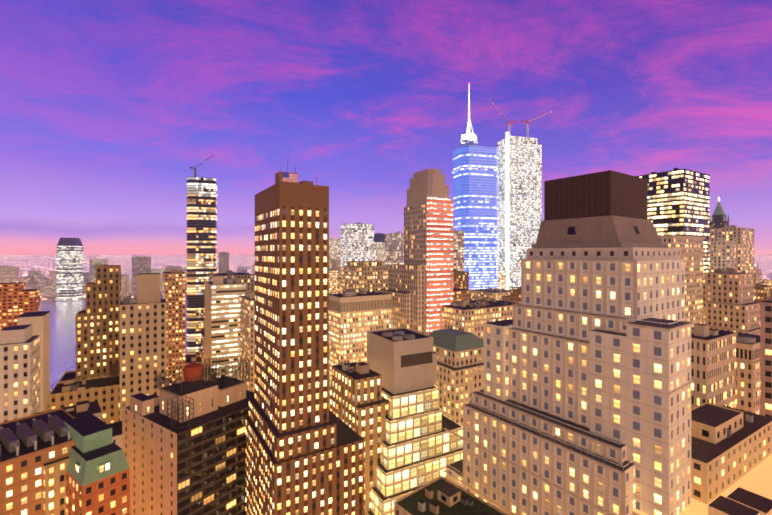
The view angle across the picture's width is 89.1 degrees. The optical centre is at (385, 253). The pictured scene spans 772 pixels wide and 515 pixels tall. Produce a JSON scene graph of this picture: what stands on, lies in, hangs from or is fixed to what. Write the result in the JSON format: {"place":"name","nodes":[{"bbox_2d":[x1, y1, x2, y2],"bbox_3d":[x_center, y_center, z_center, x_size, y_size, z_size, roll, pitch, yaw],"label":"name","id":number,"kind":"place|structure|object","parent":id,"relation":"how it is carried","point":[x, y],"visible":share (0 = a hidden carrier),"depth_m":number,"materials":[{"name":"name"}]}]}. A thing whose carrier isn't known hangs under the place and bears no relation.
{"place":"outdoors","nodes":[
{"label":"outdoors","id":0,"kind":"place"},
{"bbox_2d":[0,265,15,282],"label":"distant building","id":1,"kind":"structure","parent":0,"point":[7,273],"depth_m":1348.35,"materials":[{"name":"stone"}]},
{"bbox_2d":[0,282,39,330],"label":"red apartment block","id":2,"kind":"structure","parent":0,"point":[17,299],"depth_m":334.43,"materials":[{"name":"brick"}]},
{"bbox_2d":[19,276,42,289],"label":"distant building","id":3,"kind":"structure","parent":0,"point":[23,279],"depth_m":1452.31,"materials":[{"name":"stone"}]},
{"bbox_2d":[0,414,69,455],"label":"dormers","id":4,"kind":"object","parent":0,"point":[26,434],"visible":0.98,"depth_m":123.30,"materials":[{"name":"metal"}]},
{"bbox_2d":[28,270,41,288],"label":"distant building","id":5,"kind":"structure","parent":0,"point":[34,276],"depth_m":1274.85,"materials":[{"name":"stone"}]},
{"bbox_2d":[0,408,74,514],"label":"building","id":6,"kind":"structure","parent":0,"point":[22,483],"depth_m":114.64,"materials":[{"name":"brick"}]},
{"bbox_2d":[38,278,56,296],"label":"distant building","id":7,"kind":"structure","parent":0,"point":[47,287],"depth_m":1228.93,"materials":[{"name":"stone"}]},
{"bbox_2d":[57,238,82,299],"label":"skyscraper","id":8,"kind":"structure","parent":0,"point":[69,268],"depth_m":1162.24,"materials":[{"name":"glass"}]},
{"bbox_2d":[38,401,101,419],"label":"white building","id":9,"kind":"structure","parent":0,"point":[94,408],"depth_m":159.82,"materials":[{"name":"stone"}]},
{"bbox_2d":[35,400,88,413],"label":"roof units","id":10,"kind":"object","parent":9,"relation":"on","point":[81,406],"visible":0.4,"depth_m":160.11},
{"bbox_2d":[83,272,89,289],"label":"distant building","id":11,"kind":"structure","parent":0,"point":[86,278],"depth_m":1456.78,"materials":[{"name":"stone"}]},
{"bbox_2d":[89,258,108,281],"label":"distant building","id":12,"kind":"structure","parent":0,"point":[94,262],"depth_m":1230.37,"materials":[{"name":"stone"}]},
{"bbox_2d":[40,299,186,391],"bbox_3d":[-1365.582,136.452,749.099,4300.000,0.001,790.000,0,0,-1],"label":"river","id":13,"kind":"structure","parent":0,"point":[63,336],"depth_m":658.62,"materials":[{"name":"purple liquid"}]},
{"bbox_2d":[108,421,122,448],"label":"white building","id":14,"kind":"structure","parent":0,"point":[117,436],"depth_m":149.01,"materials":[{"name":"concrete"}]},
{"bbox_2d":[121,274,128,297],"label":"distant building","id":15,"kind":"structure","parent":0,"point":[124,285],"depth_m":1194.96,"materials":[{"name":"stone"}]},
{"bbox_2d":[132,256,150,293],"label":"distant building","id":16,"kind":"structure","parent":0,"point":[140,264],"depth_m":1308.33,"materials":[{"name":"stone"}]},
{"bbox_2d":[164,265,181,271],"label":"distant building","id":17,"kind":"structure","parent":0,"point":[168,268],"depth_m":1273.34,"materials":[{"name":"stone"}]},
{"bbox_2d":[218,251,228,272],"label":"distant building","id":18,"kind":"structure","parent":0,"point":[223,262],"depth_m":1387.81,"materials":[{"name":"stone"}]},
{"bbox_2d":[239,292,254,390],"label":"building","id":19,"kind":"structure","parent":0,"point":[247,326],"depth_m":251.58,"materials":[{"name":"concrete"}]},
{"bbox_2d":[0,255,771,299],"bbox_3d":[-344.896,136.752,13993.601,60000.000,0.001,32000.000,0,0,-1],"label":"ground","id":20,"kind":"structure","parent":0,"point":[45,264],"depth_m":5813.92,"materials":[{"name":"grey"}]},
{"bbox_2d":[16,267,18,279],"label":"building","id":21,"kind":"structure","parent":20,"relation":"on","point":[17,273],"depth_m":1981.66,"materials":[{"name":"stone"}]},
{"bbox_2d":[0,324,39,422],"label":"white building","id":22,"kind":"structure","parent":20,"relation":"on","point":[19,371],"depth_m":148.72,"materials":[{"name":"concrete"}]},
{"bbox_2d":[17,311,49,411],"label":"building","id":23,"kind":"structure","parent":20,"relation":"on","point":[39,321],"depth_m":170.93,"materials":[{"name":"concrete"}]},
{"bbox_2d":[49,271,56,278],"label":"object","id":24,"kind":"structure","parent":20,"relation":"on","point":[52,272],"depth_m":1853.00,"materials":[{"name":"stone"}]},
{"bbox_2d":[42,456,69,514],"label":"tan building","id":25,"kind":"structure","parent":20,"relation":"on","point":[54,487],"depth_m":117.25,"materials":[{"name":"stone"}]},
{"bbox_2d":[59,370,75,381],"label":"tan building","id":26,"kind":"structure","parent":20,"relation":"on","point":[68,374],"depth_m":229.48,"materials":[{"name":"stone"}]},
{"bbox_2d":[49,375,119,423],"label":"building","id":27,"kind":"structure","parent":20,"relation":"on","point":[104,392],"depth_m":184.86,"materials":[{"name":"concrete"}]},
{"bbox_2d":[62,377,93,391],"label":"roof units","id":28,"kind":"object","parent":27,"relation":"on","point":[69,384],"visible":0.9,"depth_m":183.14},
{"bbox_2d":[109,363,119,383],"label":"water tower","id":29,"kind":"structure","parent":27,"relation":"on","point":[114,369],"depth_m":191.60,"materials":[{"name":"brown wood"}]},
{"bbox_2d":[66,468,129,514],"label":"brick building","id":30,"kind":"structure","parent":20,"relation":"on","point":[109,495],"depth_m":115.77,"materials":[{"name":"brick"}]},
{"bbox_2d":[64,414,129,486],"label":"mansard roof","id":31,"kind":"structure","parent":30,"relation":"on","point":[96,453],"depth_m":118.72,"materials":[{"name":"metal"}]},
{"bbox_2d":[76,265,120,378],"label":"gothic building","id":32,"kind":"structure","parent":20,"relation":"on","point":[97,336],"depth_m":204.53,"materials":[{"name":"beige concrete"}]},
{"bbox_2d":[129,280,131,292],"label":"building","id":33,"kind":"structure","parent":20,"relation":"on","point":[130,286],"depth_m":1358.27,"materials":[{"name":"stone"}]},
{"bbox_2d":[120,273,166,420],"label":"cream building","id":34,"kind":"structure","parent":20,"relation":"on","point":[143,340],"depth_m":192.23,"materials":[{"name":"concrete"}]},
{"bbox_2d":[123,296,136,303],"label":"roof units","id":35,"kind":"object","parent":34,"relation":"on","point":[128,299],"visible":1,"depth_m":191.96},
{"bbox_2d":[151,268,163,289],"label":"distant building","id":36,"kind":"structure","parent":20,"relation":"on","point":[161,271],"depth_m":1465.11,"materials":[{"name":"stone"}]},
{"bbox_2d":[163,270,185,384],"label":"red apartment building","id":37,"kind":"structure","parent":20,"relation":"on","point":[174,288],"depth_m":297.90,"materials":[{"name":"stone"}]},
{"bbox_2d":[122,389,254,514],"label":"apartment building","id":38,"kind":"structure","parent":20,"relation":"on","point":[198,468],"depth_m":137.09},
{"bbox_2d":[149,394,159,405],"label":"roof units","id":39,"kind":"object","parent":38,"relation":"on","point":[156,399],"visible":0.12,"depth_m":151.64},
{"bbox_2d":[167,395,193,433],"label":"scaffolding","id":40,"kind":"object","parent":38,"relation":"on","point":[178,414],"visible":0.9,"depth_m":131.46,"materials":[{"name":"metal"}]},
{"bbox_2d":[155,365,218,395],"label":"scaffolding","id":41,"kind":"object","parent":38,"relation":"on","point":[165,380],"visible":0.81,"depth_m":143.49,"materials":[{"name":"metal"}]},
{"bbox_2d":[130,376,245,421],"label":"rooftop penthouse","id":42,"kind":"object","parent":38,"relation":"on","point":[207,399],"visible":0.83,"depth_m":144.37,"materials":[{"name":"concrete"}]},
{"bbox_2d":[184,362,201,383],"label":"water tank","id":43,"kind":"object","parent":42,"relation":"on","point":[193,369],"visible":0.85,"depth_m":148.95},
{"bbox_2d":[198,355,249,390],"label":"scaffolding","id":44,"kind":"object","parent":38,"relation":"on","point":[225,373],"visible":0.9,"depth_m":157.95,"materials":[{"name":"metal"}]},
{"bbox_2d":[186,353,201,379],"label":"building","id":45,"kind":"structure","parent":20,"relation":"on","point":[196,358],"depth_m":399.03,"materials":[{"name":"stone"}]},
{"bbox_2d":[187,177,216,354],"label":"tower","id":46,"kind":"structure","parent":20,"relation":"on","point":[201,229],"depth_m":516.94,"materials":[{"name":"black glass"}]},
{"bbox_2d":[190,156,212,176],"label":"crane","id":47,"kind":"object","parent":46,"relation":"on","point":[197,166],"visible":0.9,"depth_m":525.17,"materials":[{"name":"metal"}]},
{"bbox_2d":[202,333,204,378],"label":"building","id":48,"kind":"structure","parent":20,"relation":"on","point":[203,346],"depth_m":362.27,"materials":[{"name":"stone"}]},
{"bbox_2d":[205,276,245,380],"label":"office building","id":49,"kind":"structure","parent":20,"relation":"on","point":[222,318],"depth_m":301.00,"materials":[{"name":"concrete"}]},
{"bbox_2d":[223,277,239,282],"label":"roof units","id":50,"kind":"object","parent":49,"relation":"on","point":[229,279],"visible":0.98,"depth_m":311.34},
{"bbox_2d":[209,270,254,293],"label":"building","id":51,"kind":"structure","parent":20,"relation":"on","point":[248,279],"depth_m":366.33,"materials":[{"name":"beige stone"}]},
{"bbox_2d":[238,266,247,272],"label":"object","id":52,"kind":"structure","parent":20,"relation":"on","point":[243,267],"depth_m":2361.62,"materials":[{"name":"stone"}]},
{"bbox_2d":[245,182,363,514],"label":"brown brick tower","id":53,"kind":"structure","parent":20,"relation":"on","point":[304,449],"depth_m":123.00,"materials":[{"name":"brown brick"}]},
{"bbox_2d":[275,158,316,184],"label":"tower roof box","id":54,"kind":"object","parent":53,"relation":"on","point":[278,176],"visible":0.42,"depth_m":124.01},
{"bbox_2d":[282,172,297,182],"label":"tower flag","id":55,"kind":"object","parent":54,"relation":"attached to","point":[290,177],"visible":1,"depth_m":122.25,"materials":[{"name":"fabric"}]},
{"bbox_2d":[329,269,337,293],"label":"building","id":56,"kind":"structure","parent":20,"relation":"on","point":[332,281],"depth_m":597.79,"materials":[{"name":"stone"}]},
{"bbox_2d":[329,238,340,268],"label":"building","id":57,"kind":"structure","parent":20,"relation":"on","point":[334,248],"depth_m":822.59,"materials":[{"name":"metal"}]},
{"bbox_2d":[331,259,340,276],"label":"building","id":58,"kind":"structure","parent":20,"relation":"on","point":[335,264],"depth_m":783.28,"materials":[{"name":"stone"}]},
{"bbox_2d":[337,277,340,293],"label":"building","id":59,"kind":"structure","parent":20,"relation":"on","point":[338,284],"depth_m":717.17,"materials":[{"name":"beige stone"}]},
{"bbox_2d":[341,222,373,265],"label":"building","id":60,"kind":"structure","parent":20,"relation":"on","point":[357,241],"depth_m":606.79,"materials":[{"name":"glass"}]},
{"bbox_2d":[330,362,389,514],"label":"brick building","id":61,"kind":"structure","parent":20,"relation":"on","point":[360,404],"depth_m":142.12,"materials":[{"name":"brown brick"}]},
{"bbox_2d":[342,362,368,373],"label":"roof units","id":62,"kind":"object","parent":61,"relation":"on","point":[362,367],"visible":1,"depth_m":149.32},
{"bbox_2d":[329,291,391,409],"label":"office building","id":63,"kind":"structure","parent":20,"relation":"on","point":[353,319],"depth_m":280.74,"materials":[{"name":"concrete"}]},
{"bbox_2d":[342,288,371,295],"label":"roof units","id":64,"kind":"object","parent":63,"relation":"on","point":[349,292],"visible":1,"depth_m":290.96},
{"bbox_2d":[341,261,388,292],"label":"building","id":65,"kind":"structure","parent":20,"relation":"on","point":[369,275],"depth_m":337.08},
{"bbox_2d":[374,242,384,260],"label":"distant building","id":66,"kind":"structure","parent":20,"relation":"on","point":[379,251],"depth_m":763.50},
{"bbox_2d":[374,233,384,241],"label":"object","id":67,"kind":"structure","parent":66,"relation":"on","point":[379,237],"depth_m":771.29,"materials":[{"name":"grey metal"}]},
{"bbox_2d":[385,231,403,266],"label":"building","id":68,"kind":"structure","parent":20,"relation":"on","point":[394,248],"depth_m":624.68,"materials":[{"name":"stone"}]},
{"bbox_2d":[378,169,448,333],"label":"skyscraper","id":69,"kind":"structure","parent":20,"relation":"on","point":[407,285],"depth_m":290.56,"materials":[{"name":"stone"}]},
{"bbox_2d":[426,197,452,334],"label":"facade","id":70,"kind":"structure","parent":69,"relation":"attached to","point":[439,252],"depth_m":283.94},
{"bbox_2d":[366,385,462,514],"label":"stepped office building","id":71,"kind":"structure","parent":20,"relation":"on","point":[420,446],"depth_m":143.87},
{"bbox_2d":[367,327,436,393],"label":"mechanical penthouse","id":72,"kind":"object","parent":71,"relation":"on","point":[404,365],"visible":0.94,"depth_m":152.34,"materials":[{"name":"concrete"}]},
{"bbox_2d":[382,329,414,340],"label":"rooftop cooling units","id":73,"kind":"object","parent":72,"relation":"on","point":[397,335],"visible":1,"depth_m":155.25},
{"bbox_2d":[394,476,508,514],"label":"flat roof","id":74,"kind":"structure","parent":20,"relation":"on","point":[446,496],"depth_m":120.11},
{"bbox_2d":[418,484,489,514],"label":"roof units","id":75,"kind":"object","parent":74,"relation":"on","point":[465,500],"visible":0.88,"depth_m":117.31},
{"bbox_2d":[428,328,483,425],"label":"classical building","id":76,"kind":"structure","parent":20,"relation":"on","point":[460,366],"depth_m":196.33,"materials":[{"name":"beige stone"}]},
{"bbox_2d":[453,230,464,271],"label":"building","id":77,"kind":"structure","parent":20,"relation":"on","point":[458,250],"depth_m":526.48,"materials":[{"name":"stone"}]},
{"bbox_2d":[453,269,468,289],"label":"building","id":78,"kind":"structure","parent":20,"relation":"on","point":[460,280],"depth_m":494.31,"materials":[{"name":"stone"}]},
{"bbox_2d":[453,288,470,301],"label":"building","id":79,"kind":"structure","parent":20,"relation":"on","point":[460,294],"depth_m":415.22,"materials":[{"name":"stone"}]},
{"bbox_2d":[453,145,497,289],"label":"glass skyscraper","id":80,"kind":"structure","parent":20,"relation":"on","point":[475,193],"depth_m":589.83,"materials":[{"name":"blue glass"}]},
{"bbox_2d":[441,299,512,340],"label":"long building","id":81,"kind":"structure","parent":20,"relation":"on","point":[464,316],"depth_m":274.95,"materials":[{"name":"concrete"}]},
{"bbox_2d":[451,299,507,307],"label":"roof units","id":82,"kind":"object","parent":81,"relation":"on","point":[478,305],"visible":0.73,"depth_m":284.31},
{"bbox_2d":[471,288,510,300],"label":"building","id":83,"kind":"structure","parent":20,"relation":"on","point":[492,293],"depth_m":522.27,"materials":[{"name":"concrete"}]},
{"bbox_2d":[498,270,505,289],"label":"building","id":84,"kind":"structure","parent":20,"relation":"on","point":[501,279],"depth_m":623.81,"materials":[{"name":"stone"}]},
{"bbox_2d":[502,295,510,301],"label":"building","id":85,"kind":"structure","parent":20,"relation":"on","point":[506,298],"depth_m":417.90,"materials":[{"name":"concrete"}]},
{"bbox_2d":[506,132,508,289],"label":"hoist shaft","id":86,"kind":"object","parent":20,"relation":"on","point":[507,210],"visible":0.68,"depth_m":633.46,"materials":[{"name":"white"}]},
{"bbox_2d":[510,289,520,302],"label":"building","id":87,"kind":"structure","parent":20,"relation":"on","point":[516,295],"depth_m":383.41,"materials":[{"name":"beige stone"}]},
{"bbox_2d":[497,136,541,286],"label":"skyscraper","id":88,"kind":"structure","parent":20,"relation":"on","point":[525,186],"depth_m":644.75,"materials":[{"name":"white glass"}]},
{"bbox_2d":[489,99,515,139],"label":"crane","id":89,"kind":"object","parent":88,"relation":"on","point":[508,122],"visible":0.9,"depth_m":643.14,"materials":[{"name":"metal"}]},
{"bbox_2d":[522,111,551,136],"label":"crane","id":90,"kind":"object","parent":88,"relation":"on","point":[526,122],"visible":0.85,"depth_m":657.69,"materials":[{"name":"metal"}]},
{"bbox_2d":[446,247,690,514],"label":"cream building","id":91,"kind":"structure","parent":20,"relation":"on","point":[637,375],"depth_m":104.36,"materials":[{"name":"beige stone"}]},
{"bbox_2d":[446,302,690,475],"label":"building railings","id":92,"kind":"object","parent":91,"relation":"attached to","point":[549,417],"visible":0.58,"depth_m":108.19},
{"bbox_2d":[444,259,693,514],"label":"piers","id":93,"kind":"structure","parent":91,"relation":"attached to","point":[577,496],"depth_m":111.53,"materials":[{"name":"beige stone"}]},
{"bbox_2d":[532,215,666,247],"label":"sloped roof","id":94,"kind":"structure","parent":91,"relation":"on","point":[603,231],"depth_m":114.20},
{"bbox_2d":[544,170,647,219],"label":"louvre box","id":95,"kind":"object","parent":94,"relation":"on","point":[608,193],"visible":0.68,"depth_m":116.20,"materials":[{"name":"brown metal"}]},
{"bbox_2d":[636,168,709,272],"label":"office tower","id":96,"kind":"structure","parent":20,"relation":"on","point":[678,201],"depth_m":339.91,"materials":[{"name":"glass"}]},
{"bbox_2d":[659,235,704,327],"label":"ornate building","id":97,"kind":"structure","parent":20,"relation":"on","point":[692,253],"depth_m":251.85,"materials":[{"name":"stone"}]},
{"bbox_2d":[632,454,771,514],"bbox_3d":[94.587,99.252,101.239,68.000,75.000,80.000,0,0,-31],"label":"street","id":98,"kind":"structure","parent":20,"relation":"on","point":[757,479],"depth_m":103.80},
{"bbox_2d":[691,402,771,503],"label":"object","id":99,"kind":"structure","parent":98,"relation":"on","point":[721,461],"depth_m":108.21,"materials":[{"name":"beige concrete"}]},
{"bbox_2d":[727,414,752,437],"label":"roof units","id":100,"kind":"object","parent":99,"relation":"on","point":[749,417],"visible":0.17,"depth_m":119.83},
{"bbox_2d":[708,487,771,514],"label":"building","id":101,"kind":"structure","parent":98,"relation":"on","point":[739,501],"depth_m":89.81,"materials":[{"name":"black"}]},
{"bbox_2d":[691,324,737,408],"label":"building","id":102,"kind":"structure","parent":20,"relation":"on","point":[713,365],"depth_m":130.34,"materials":[{"name":"concrete"}]},
{"bbox_2d":[709,215,728,228],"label":"tower top","id":103,"kind":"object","parent":20,"relation":"on","point":[717,221],"visible":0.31,"depth_m":725.73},
{"bbox_2d":[709,197,729,221],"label":"spire roof","id":104,"kind":"structure","parent":103,"relation":"on","point":[718,210],"depth_m":728.35,"materials":[{"name":"metal"}]},
{"bbox_2d":[712,238,735,271],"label":"high-rise building","id":105,"kind":"structure","parent":20,"relation":"on","point":[723,254],"depth_m":391.73,"materials":[{"name":"stone"}]},
{"bbox_2d":[703,272,759,334],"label":"cream building","id":106,"kind":"structure","parent":20,"relation":"on","point":[730,304],"depth_m":255.79,"materials":[{"name":"stone"}]},
{"bbox_2d":[714,268,745,272],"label":"roof units","id":107,"kind":"object","parent":106,"relation":"on","point":[731,270],"visible":1,"depth_m":263.87},
{"bbox_2d":[709,225,754,272],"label":"cream building","id":108,"kind":"structure","parent":20,"relation":"on","point":[742,237],"depth_m":437.70,"materials":[{"name":"stone"}]},
{"bbox_2d":[754,268,760,282],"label":"building","id":109,"kind":"structure","parent":20,"relation":"on","point":[757,272],"depth_m":851.09,"materials":[{"name":"stone"}]},
{"bbox_2d":[755,283,771,301],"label":"building","id":110,"kind":"structure","parent":20,"relation":"on","point":[762,292],"depth_m":452.45,"materials":[{"name":"concrete"}]},
{"bbox_2d":[761,279,767,284],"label":"building","id":111,"kind":"structure","parent":20,"relation":"on","point":[764,281],"depth_m":865.20,"materials":[{"name":"stone"}]},
{"bbox_2d":[759,289,771,417],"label":"pink building","id":112,"kind":"structure","parent":20,"relation":"on","point":[766,358],"depth_m":131.88,"materials":[{"name":"concrete"}]},
{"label":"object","id":113,"kind":"object","parent":20,"relation":"on","visible":0},
{"bbox_2d":[461,137,476,145],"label":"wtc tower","id":114,"kind":"structure","parent":113,"relation":"on","point":[469,141],"depth_m":918.81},
{"bbox_2d":[461,83,476,139],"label":"spire","id":115,"kind":"structure","parent":114,"relation":"on","point":[467,135],"depth_m":930.92,"materials":[{"name":"metal"}]},
{"bbox_2d":[0,0,771,254],"label":"sky","id":116,"kind":"structure","parent":0,"point":[108,107],"materials":[{"name":"purple"}]},
{"bbox_2d":[456,297,520,304],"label":"rooftop","id":117,"kind":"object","parent":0,"point":[495,300],"depth_m":361.00,"materials":[{"name":"stone"}]},
{"bbox_2d":[736,333,759,414],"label":"building","id":118,"kind":"structure","parent":0,"point":[747,377],"depth_m":176.65,"materials":[{"name":"concrete"}]},
{"bbox_2d":[736,334,755,342],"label":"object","id":119,"kind":"object","parent":118,"relation":"on","point":[745,338],"visible":0.33,"depth_m":178.68,"materials":[{"name":"metal"}]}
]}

